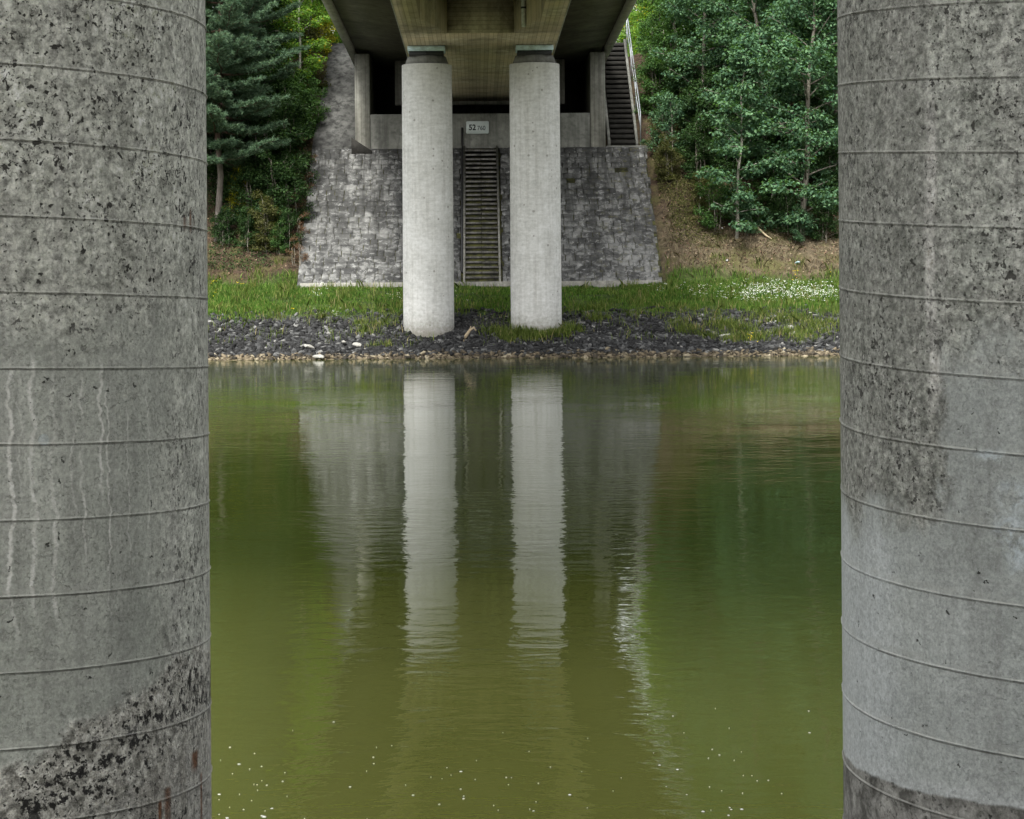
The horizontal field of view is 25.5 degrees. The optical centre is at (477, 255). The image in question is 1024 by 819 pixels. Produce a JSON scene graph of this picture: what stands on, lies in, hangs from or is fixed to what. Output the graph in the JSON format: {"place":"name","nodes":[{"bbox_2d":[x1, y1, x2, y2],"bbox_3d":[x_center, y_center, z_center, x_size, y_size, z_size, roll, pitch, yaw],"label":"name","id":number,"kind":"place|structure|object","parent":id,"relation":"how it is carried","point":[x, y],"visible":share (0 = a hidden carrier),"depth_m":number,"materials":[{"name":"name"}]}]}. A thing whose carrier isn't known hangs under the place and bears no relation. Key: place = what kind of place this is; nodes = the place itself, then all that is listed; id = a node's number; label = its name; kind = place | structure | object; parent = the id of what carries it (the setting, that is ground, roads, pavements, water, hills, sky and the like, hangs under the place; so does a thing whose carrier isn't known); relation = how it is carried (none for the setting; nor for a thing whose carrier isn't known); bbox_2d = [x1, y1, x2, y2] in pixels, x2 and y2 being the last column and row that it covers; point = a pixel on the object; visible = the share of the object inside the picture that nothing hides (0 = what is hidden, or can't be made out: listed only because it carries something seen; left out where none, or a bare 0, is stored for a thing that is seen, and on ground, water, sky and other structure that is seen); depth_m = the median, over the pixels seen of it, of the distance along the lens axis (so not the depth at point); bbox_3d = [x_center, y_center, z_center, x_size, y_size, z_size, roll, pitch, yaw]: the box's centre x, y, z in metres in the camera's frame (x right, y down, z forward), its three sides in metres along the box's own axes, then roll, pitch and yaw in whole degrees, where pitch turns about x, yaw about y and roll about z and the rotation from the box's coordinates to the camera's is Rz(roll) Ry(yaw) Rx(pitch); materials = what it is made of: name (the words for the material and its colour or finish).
{"place":"outdoors","nodes":[
{"label":"outdoors","id":0,"kind":"place"},
{"bbox_2d":[207,48,839,359],"bbox_3d":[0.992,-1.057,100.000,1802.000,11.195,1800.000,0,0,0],"label":"ground","id":1,"kind":"structure","parent":0,"point":[660,223],"depth_m":62.06,"materials":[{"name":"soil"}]},
{"bbox_2d":[0,0,211,818],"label":"bridge pillar","id":2,"kind":"structure","parent":1,"relation":"on","point":[105,677],"depth_m":4.50,"materials":[{"name":"concrete"}]},
{"bbox_2d":[322,0,636,105],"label":"road bridge","id":3,"kind":"structure","parent":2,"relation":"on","point":[479,40],"depth_m":57.43,"materials":[{"name":"concrete"}]},
{"bbox_2d":[206,6,224,166],"bbox_3d":[-8.786,-8.025,64.890,4.379,13.036,4.658,0,0,41],"label":"pine tree","id":4,"kind":"object","parent":1,"relation":"on","point":[215,9],"depth_m":64.78,"materials":[{"name":"green plant"}]},
{"bbox_2d":[207,76,236,182],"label":"shrub","id":5,"kind":"object","parent":1,"relation":"on","point":[229,81],"visible":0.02,"depth_m":65.48,"materials":[{"name":"green plant"}]},
{"bbox_2d":[209,204,237,248],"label":"shrub","id":6,"kind":"object","parent":1,"relation":"on","point":[222,226],"visible":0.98,"depth_m":62.44,"materials":[{"name":"green plant"}]},
{"bbox_2d":[219,206,237,238],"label":"shrub","id":7,"kind":"object","parent":1,"relation":"on","point":[229,227],"visible":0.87,"depth_m":62.88,"materials":[{"name":"green plant"}]},
{"bbox_2d":[207,120,256,208],"bbox_3d":[-6.948,-2.595,64.317,1.708,2.972,1.948,0,0,-2],"label":"shrub","id":8,"kind":"object","parent":1,"relation":"on","point":[225,190],"visible":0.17,"depth_m":64.06,"materials":[{"name":"green plant"}]},
{"bbox_2d":[207,107,272,202],"bbox_3d":[-6.917,-2.850,64.520,2.164,3.302,1.898,0,0,-29],"label":"shrub","id":9,"kind":"object","parent":1,"relation":"on","point":[244,139],"visible":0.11,"depth_m":64.29,"materials":[{"name":"green plant"}]},
{"bbox_2d":[224,165,257,216],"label":"shrub","id":10,"kind":"object","parent":1,"relation":"on","point":[232,199],"visible":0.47,"depth_m":63.51,"materials":[{"name":"green plant"}]},
{"bbox_2d":[231,205,261,251],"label":"shrub","id":11,"kind":"object","parent":1,"relation":"on","point":[245,225],"visible":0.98,"depth_m":62.30,"materials":[{"name":"green plant"}]},
{"bbox_2d":[226,150,274,226],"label":"shrub","id":12,"kind":"object","parent":1,"relation":"on","point":[246,175],"visible":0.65,"depth_m":63.02,"materials":[{"name":"green plant"}]},
{"bbox_2d":[205,0,299,241],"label":"pine tree","id":13,"kind":"object","parent":1,"relation":"on","point":[225,57],"visible":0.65,"depth_m":62.40,"materials":[{"name":"green plant"}]},
{"bbox_2d":[207,149,305,271],"bbox_3d":[-7.009,-2.087,65.303,4.073,5.093,7.452,0,0,0],"label":"dark ground cover","id":14,"kind":"object","parent":1,"relation":"on","point":[214,204],"visible":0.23,"depth_m":62.08,"materials":[{"name":"plant"}]},
{"bbox_2d":[220,61,292,156],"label":"shrub","id":15,"kind":"object","parent":1,"relation":"on","point":[245,77],"visible":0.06,"depth_m":66.00,"materials":[{"name":"green plant"}]},
{"bbox_2d":[212,0,309,120],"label":"pine tree","id":16,"kind":"object","parent":1,"relation":"on","point":[260,33],"visible":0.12,"depth_m":66.56,"materials":[{"name":"green plant"}]},
{"bbox_2d":[227,93,297,203],"bbox_3d":[-6.104,-2.802,64.094,2.088,3.632,2.380,0,0,4],"label":"shrub","id":17,"kind":"object","parent":1,"relation":"on","point":[283,134],"visible":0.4,"depth_m":64.03,"materials":[{"name":"green plant"}]},
{"bbox_2d":[244,190,282,253],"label":"shrub","id":18,"kind":"object","parent":1,"relation":"on","point":[259,218],"visible":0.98,"depth_m":62.13,"materials":[{"name":"green plant"}]},
{"bbox_2d":[254,5,289,73],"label":"shrub","id":19,"kind":"object","parent":1,"relation":"on","point":[273,25],"visible":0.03,"depth_m":69.73,"materials":[{"name":"green plant"}]},
{"bbox_2d":[248,149,297,227],"bbox_3d":[-5.813,-1.724,63.199,1.731,2.641,1.518,0,0,22],"label":"shrub","id":20,"kind":"object","parent":1,"relation":"on","point":[267,182],"visible":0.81,"depth_m":62.95,"materials":[{"name":"green plant"}]},
{"bbox_2d":[266,219,293,254],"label":"shrub","id":21,"kind":"object","parent":1,"relation":"on","point":[280,237],"visible":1,"depth_m":62.12,"materials":[{"name":"green plant"}]},
{"bbox_2d":[255,0,307,87],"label":"broadleaf tree","id":22,"kind":"object","parent":1,"relation":"on","point":[271,29],"visible":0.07,"depth_m":68.31,"materials":[{"name":"green plant"}]},
{"bbox_2d":[253,45,315,131],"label":"shrub","id":23,"kind":"object","parent":1,"relation":"on","point":[279,91],"visible":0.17,"depth_m":66.91,"materials":[{"name":"green plant"}]},
{"bbox_2d":[269,207,304,250],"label":"shrub","id":24,"kind":"object","parent":1,"relation":"on","point":[293,220],"visible":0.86,"depth_m":62.40,"materials":[{"name":"green plant"}]},
{"bbox_2d":[265,149,315,223],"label":"shrub","id":25,"kind":"object","parent":1,"relation":"on","point":[297,184],"visible":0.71,"depth_m":63.38,"materials":[{"name":"green plant"}]},
{"bbox_2d":[264,91,320,193],"bbox_3d":[-5.492,-3.104,64.976,2.164,3.302,1.898,0,0,37],"label":"shrub","id":26,"kind":"object","parent":1,"relation":"on","point":[299,133],"visible":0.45,"depth_m":64.94,"materials":[{"name":"green plant"}]},
{"bbox_2d":[270,77,316,162],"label":"shrub","id":27,"kind":"object","parent":1,"relation":"on","point":[301,109],"visible":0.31,"depth_m":66.11,"materials":[{"name":"green plant"}]},
{"bbox_2d":[283,188,306,215],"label":"dry shrub","id":28,"kind":"object","parent":1,"relation":"on","point":[297,203],"visible":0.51,"depth_m":63.67,"materials":[{"name":"brown plant"}]},
{"bbox_2d":[285,234,309,268],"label":"dry shrub","id":29,"kind":"object","parent":1,"relation":"on","point":[306,255],"visible":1,"depth_m":61.77,"materials":[{"name":"brown plant"}]},
{"bbox_2d":[286,211,309,245],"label":"dry shrub","id":30,"kind":"object","parent":1,"relation":"on","point":[300,228],"visible":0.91,"depth_m":62.76,"materials":[{"name":"brown plant"}]},
{"bbox_2d":[267,0,332,41],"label":"broadleaf tree","id":31,"kind":"object","parent":1,"relation":"on","point":[300,24],"visible":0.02,"depth_m":72.22,"materials":[{"name":"green plant"}]},
{"bbox_2d":[270,0,331,80],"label":"broadleaf tree","id":32,"kind":"object","parent":1,"relation":"on","point":[300,14],"visible":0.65,"depth_m":68.60,"materials":[{"name":"green plant"}]},
{"bbox_2d":[277,67,324,142],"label":"shrub","id":33,"kind":"object","parent":1,"relation":"on","point":[295,82],"visible":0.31,"depth_m":67.45,"materials":[{"name":"green plant"}]},
{"bbox_2d":[275,0,326,48],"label":"broadleaf tree","id":34,"kind":"object","parent":1,"relation":"on","point":[320,7],"visible":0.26,"depth_m":71.82,"materials":[{"name":"green plant"}]},
{"bbox_2d":[290,162,314,192],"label":"dry shrub","id":35,"kind":"object","parent":1,"relation":"on","point":[305,178],"visible":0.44,"depth_m":64.84,"materials":[{"name":"plant"}]},
{"bbox_2d":[293,136,317,170],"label":"dry shrub","id":36,"kind":"object","parent":1,"relation":"on","point":[304,151],"visible":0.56,"depth_m":65.94,"materials":[{"name":"plant"}]},
{"bbox_2d":[293,19,331,87],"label":"shrub","id":37,"kind":"object","parent":1,"relation":"on","point":[311,33],"visible":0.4,"depth_m":69.85,"materials":[{"name":"green plant"}]},
{"bbox_2d":[289,2,341,57],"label":"broadleaf tree","id":38,"kind":"object","parent":1,"relation":"on","point":[336,35],"visible":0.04,"depth_m":77.00,"materials":[{"name":"green plant"}]},
{"bbox_2d":[303,78,330,122],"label":"shrub","id":39,"kind":"object","parent":1,"relation":"on","point":[321,93],"visible":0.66,"depth_m":68.14,"materials":[{"name":"green plant"}]},
{"bbox_2d":[313,354,323,358],"bbox_3d":[-3.651,2.317,52.051,0.329,0.086,0.199,9,14,40],"label":"pale stone","id":40,"kind":"object","parent":1,"relation":"on","point":[320,356],"visible":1,"depth_m":51.98,"materials":[{"name":"stone"}]},
{"bbox_2d":[310,14,337,56],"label":"shrub","id":41,"kind":"object","parent":1,"relation":"on","point":[325,31],"visible":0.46,"depth_m":71.92,"materials":[{"name":"green plant"}]},
{"bbox_2d":[312,43,354,149],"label":"stone wall","id":42,"kind":"structure","parent":1,"relation":"on","point":[336,130],"depth_m":69.04,"materials":[{"name":"grey stone"}]},
{"bbox_2d":[402,46,453,336],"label":"bridge pillar","id":43,"kind":"structure","parent":1,"relation":"on","point":[428,245],"depth_m":53.78,"materials":[{"name":"concrete"}]},
{"bbox_2d":[351,52,605,154],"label":"bridge abutment","id":44,"kind":"object","parent":1,"relation":"on","point":[378,118],"visible":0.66,"depth_m":66.90,"materials":[{"name":"concrete"}]},
{"bbox_2d":[461,127,462,272],"bbox_3d":[-0.448,-1.658,64.112,0.064,4.257,5.560,0,0,0],"label":"conduit","id":45,"kind":"object","parent":44,"relation":"attached to","point":[462,200],"visible":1,"depth_m":64.31,"materials":[{"name":"black plastic"}]},
{"bbox_2d":[466,121,488,133],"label":"kilometre sign","id":46,"kind":"object","parent":44,"relation":"attached to","point":[477,127],"visible":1,"depth_m":66.84,"materials":[{"name":"white metal"}]},
{"bbox_2d":[297,145,662,287],"bbox_3d":[0.077,-1.031,63.870,9.931,4.380,6.300,0,0,0],"label":"stone revetment","id":47,"kind":"object","parent":1,"relation":"on","point":[354,226],"visible":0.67,"depth_m":63.59,"materials":[{"name":"stone"}]},
{"bbox_2d":[463,146,500,281],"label":"revetment stairs","id":48,"kind":"structure","parent":47,"relation":"on","point":[498,227],"depth_m":63.75,"materials":[{"name":"concrete"}]},
{"bbox_2d":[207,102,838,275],"bbox_3d":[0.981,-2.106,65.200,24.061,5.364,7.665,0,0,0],"label":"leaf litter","id":49,"kind":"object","parent":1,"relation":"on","point":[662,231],"visible":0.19,"depth_m":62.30,"materials":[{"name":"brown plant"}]},
{"bbox_2d":[208,251,839,323],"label":"verge grass","id":50,"kind":"structure","parent":1,"relation":"on","point":[263,291],"depth_m":57.27,"materials":[{"name":"green plant"}]},
{"bbox_2d":[208,295,839,347],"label":"bank weeds","id":51,"kind":"object","parent":1,"relation":"on","point":[510,334],"visible":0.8,"depth_m":54.18,"materials":[{"name":"green plant"}]},
{"bbox_2d":[208,346,839,360],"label":"shore stones","id":52,"kind":"object","parent":1,"relation":"on","point":[811,351],"visible":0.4,"depth_m":52.10,"materials":[{"name":"beige stone"}]},
{"bbox_2d":[208,304,839,357],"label":"riprap stones","id":53,"kind":"object","parent":1,"relation":"on","point":[452,340],"visible":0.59,"depth_m":53.44,"materials":[{"name":"stone"}]},
{"bbox_2d":[304,344,314,348],"bbox_3d":[-3.934,2.120,52.800,0.265,0.103,0.192,17,-7,-24],"label":"pale stone","id":54,"kind":"object","parent":53,"relation":"on","point":[308,346],"visible":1,"depth_m":52.73,"materials":[{"name":"stone"}]},
{"bbox_2d":[352,342,361,346],"bbox_3d":[-2.834,2.081,52.898,0.256,0.095,0.169,12,22,42],"label":"pale stone","id":55,"kind":"object","parent":53,"relation":"on","point":[357,344],"visible":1,"depth_m":52.84,"materials":[{"name":"stone"}]},
{"bbox_2d":[463,326,475,340],"bbox_3d":[-0.212,1.873,53.292,0.367,0.428,0.082,0,0,5],"label":"driftwood","id":56,"kind":"object","parent":53,"relation":"on","point":[468,332],"visible":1,"depth_m":53.26,"materials":[{"name":"beige wood"}]},
{"bbox_2d":[509,45,561,331],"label":"bridge pillar","id":57,"kind":"structure","parent":1,"relation":"on","point":[535,210],"depth_m":53.78,"materials":[{"name":"concrete"}]},
{"bbox_2d":[315,278,837,322],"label":"white wildflowers","id":58,"kind":"object","parent":1,"relation":"on","point":[757,290],"visible":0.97,"depth_m":56.86,"materials":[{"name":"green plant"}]},
{"bbox_2d":[605,39,637,145],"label":"side stairs","id":59,"kind":"structure","parent":1,"relation":"on","point":[621,125],"depth_m":69.00,"materials":[{"name":"concrete"}]},
{"bbox_2d":[615,2,640,52],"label":"shrub","id":60,"kind":"object","parent":1,"relation":"on","point":[622,35],"visible":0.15,"depth_m":79.81,"materials":[{"name":"green plant"}]},
{"bbox_2d":[626,19,640,141],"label":"handrail","id":61,"kind":"object","parent":1,"relation":"on","point":[631,56],"visible":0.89,"depth_m":69.45,"materials":[{"name":"metal"}]},
{"bbox_2d":[627,16,644,56],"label":"shrub","id":62,"kind":"object","parent":1,"relation":"on","point":[633,34],"visible":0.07,"depth_m":77.50,"materials":[{"name":"green plant"}]},
{"bbox_2d":[627,0,664,53],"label":"shrub","id":63,"kind":"object","parent":1,"relation":"on","point":[646,8],"visible":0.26,"depth_m":74.82,"materials":[{"name":"green plant"}]},
{"bbox_2d":[627,2,671,46],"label":"broadleaf tree","id":64,"kind":"object","parent":1,"relation":"on","point":[632,22],"depth_m":79.05,"materials":[{"name":"green plant"}]},
{"bbox_2d":[630,42,674,113],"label":"shrub","id":65,"kind":"object","parent":1,"relation":"on","point":[652,62],"visible":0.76,"depth_m":68.50,"materials":[{"name":"green plant"}]},
{"bbox_2d":[634,1,675,57],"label":"shrub","id":66,"kind":"object","parent":1,"relation":"on","point":[647,27],"visible":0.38,"depth_m":70.92,"materials":[{"name":"green plant"}]},
{"bbox_2d":[640,89,688,154],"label":"shrub","id":67,"kind":"object","parent":1,"relation":"on","point":[665,124],"visible":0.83,"depth_m":66.51,"materials":[{"name":"green plant"}]},
{"bbox_2d":[636,0,697,94],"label":"shrub","id":68,"kind":"object","parent":1,"relation":"on","point":[661,34],"visible":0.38,"depth_m":69.30,"materials":[{"name":"green plant"}]},
{"bbox_2d":[651,133,684,185],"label":"shrub","id":69,"kind":"object","parent":1,"relation":"on","point":[666,150],"visible":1,"depth_m":65.15,"materials":[{"name":"green plant"}]},
{"bbox_2d":[636,0,714,47],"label":"broadleaf tree","id":70,"kind":"object","parent":1,"relation":"on","point":[640,1],"visible":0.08,"depth_m":74.81,"materials":[{"name":"green plant"}]},
{"bbox_2d":[657,27,709,119],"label":"shrub","id":71,"kind":"object","parent":1,"relation":"on","point":[676,91],"visible":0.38,"depth_m":67.79,"materials":[{"name":"green plant"}]},
{"bbox_2d":[686,172,714,213],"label":"shrub","id":72,"kind":"object","parent":1,"relation":"on","point":[703,181],"visible":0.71,"depth_m":63.82,"materials":[{"name":"green plant"}]},
{"bbox_2d":[676,111,725,179],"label":"shrub","id":73,"kind":"object","parent":1,"relation":"on","point":[691,133],"visible":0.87,"depth_m":65.35,"materials":[{"name":"green plant"}]},
{"bbox_2d":[647,0,758,128],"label":"broadleaf tree","id":74,"kind":"object","parent":1,"relation":"on","point":[707,60],"visible":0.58,"depth_m":67.09,"materials":[{"name":"green plant"}]},
{"bbox_2d":[673,64,732,159],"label":"shrub","id":75,"kind":"object","parent":1,"relation":"on","point":[694,90],"visible":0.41,"depth_m":66.38,"materials":[{"name":"green plant"}]},
{"bbox_2d":[692,175,740,233],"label":"shrub","id":76,"kind":"object","parent":1,"relation":"on","point":[707,221],"visible":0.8,"depth_m":63.09,"materials":[{"name":"green plant"}]},
{"bbox_2d":[686,0,748,85],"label":"shrub","id":77,"kind":"object","parent":1,"relation":"on","point":[706,24],"visible":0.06,"depth_m":69.20,"materials":[{"name":"green plant"}]},
{"bbox_2d":[655,0,780,83],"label":"broadleaf tree","id":78,"kind":"object","parent":1,"relation":"on","point":[715,46],"visible":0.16,"depth_m":67.97,"materials":[{"name":"green plant"}]},
{"bbox_2d":[695,68,745,166],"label":"shrub","id":79,"kind":"object","parent":1,"relation":"on","point":[706,105],"visible":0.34,"depth_m":65.84,"materials":[{"name":"green plant"}]},
{"bbox_2d":[644,78,838,253],"bbox_3d":[8.062,-3.097,66.425,5.876,6.105,9.204,0,0,0],"label":"ground cover","id":80,"kind":"object","parent":1,"relation":"on","point":[678,209],"visible":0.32,"depth_m":63.94,"materials":[{"name":"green plant"}]},
{"bbox_2d":[695,31,789,238],"bbox_3d":[7.212,-3.161,62.664,2.462,6.071,2.406,0,0,-43],"label":"broadleaf tree","id":81,"kind":"object","parent":1,"relation":"on","point":[751,93],"visible":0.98,"depth_m":62.30,"materials":[{"name":"green plant"}]},
{"bbox_2d":[732,196,761,235],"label":"shrub","id":82,"kind":"object","parent":1,"relation":"on","point":[748,217],"visible":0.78,"depth_m":62.84,"materials":[{"name":"green plant"}]},
{"bbox_2d":[720,71,785,180],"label":"shrub","id":83,"kind":"object","parent":1,"relation":"on","point":[744,161],"visible":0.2,"depth_m":65.06,"materials":[{"name":"green plant"}]},
{"bbox_2d":[691,0,819,182],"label":"broadleaf tree","id":84,"kind":"object","parent":1,"relation":"on","point":[736,22],"visible":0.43,"depth_m":64.94,"materials":[{"name":"green plant"}]},
{"bbox_2d":[742,180,774,220],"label":"shrub","id":85,"kind":"object","parent":1,"relation":"on","point":[760,195],"visible":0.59,"depth_m":63.28,"materials":[{"name":"green plant"}]},
{"bbox_2d":[714,0,806,94],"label":"shrub","id":86,"kind":"object","parent":1,"relation":"on","point":[759,25],"visible":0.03,"depth_m":68.67,"materials":[{"name":"green plant"}]},
{"bbox_2d":[752,158,798,217],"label":"shrub","id":87,"kind":"object","parent":1,"relation":"on","point":[772,198],"visible":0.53,"depth_m":63.45,"materials":[{"name":"green plant"}]},
{"bbox_2d":[722,0,838,234],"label":"broadleaf tree","id":88,"kind":"object","parent":1,"relation":"on","point":[789,69],"visible":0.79,"depth_m":62.65,"materials":[{"name":"green plant"}]},
{"bbox_2d":[764,189,800,236],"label":"shrub","id":89,"kind":"object","parent":1,"relation":"on","point":[785,209],"visible":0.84,"depth_m":62.90,"materials":[{"name":"green plant"}]},
{"bbox_2d":[752,45,813,150],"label":"shrub","id":90,"kind":"object","parent":1,"relation":"on","point":[782,104],"visible":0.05,"depth_m":65.97,"materials":[{"name":"green plant"}]},
{"bbox_2d":[755,0,837,178],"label":"broadleaf tree","id":91,"kind":"object","parent":1,"relation":"on","point":[828,109],"visible":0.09,"depth_m":64.21,"materials":[{"name":"green plant"}]},
{"bbox_2d":[788,203,814,244],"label":"shrub","id":92,"kind":"object","parent":1,"relation":"on","point":[797,233],"visible":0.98,"depth_m":62.51,"materials":[{"name":"green plant"}]},
{"bbox_2d":[767,80,836,181],"bbox_3d":[9.350,-3.552,65.106,2.380,3.632,2.088,0,0,-34],"label":"shrub","id":93,"kind":"object","parent":1,"relation":"on","point":[814,99],"visible":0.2,"depth_m":64.88,"materials":[{"name":"green plant"}]},
{"bbox_2d":[779,25,834,138],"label":"shrub","id":94,"kind":"object","parent":1,"relation":"on","point":[813,59],"visible":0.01,"depth_m":66.82,"materials":[{"name":"green plant"}]},
{"bbox_2d":[802,113,838,213],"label":"shrub","id":95,"kind":"object","parent":1,"relation":"on","point":[829,154],"visible":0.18,"depth_m":63.63,"materials":[{"name":"green plant"}]},
{"bbox_2d":[805,192,838,243],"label":"shrub","id":96,"kind":"object","parent":1,"relation":"on","point":[824,219],"visible":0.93,"depth_m":62.58,"materials":[{"name":"green plant"}]},
{"bbox_2d":[836,0,1023,818],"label":"bridge pillar","id":97,"kind":"structure","parent":1,"relation":"on","point":[931,184],"depth_m":4.54,"materials":[{"name":"concrete"}]},
{"bbox_2d":[208,355,842,818],"bbox_3d":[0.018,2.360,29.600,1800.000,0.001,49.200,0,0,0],"label":"water","id":98,"kind":"structure","parent":0,"point":[592,587],"depth_m":16.04,"materials":[{"name":"green liquid"}]},
{"bbox_2d":[218,708,810,818],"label":"foam flecks","id":99,"kind":"object","parent":98,"relation":"on","point":[263,816],"visible":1,"depth_m":9.94,"materials":[{"name":"white"}]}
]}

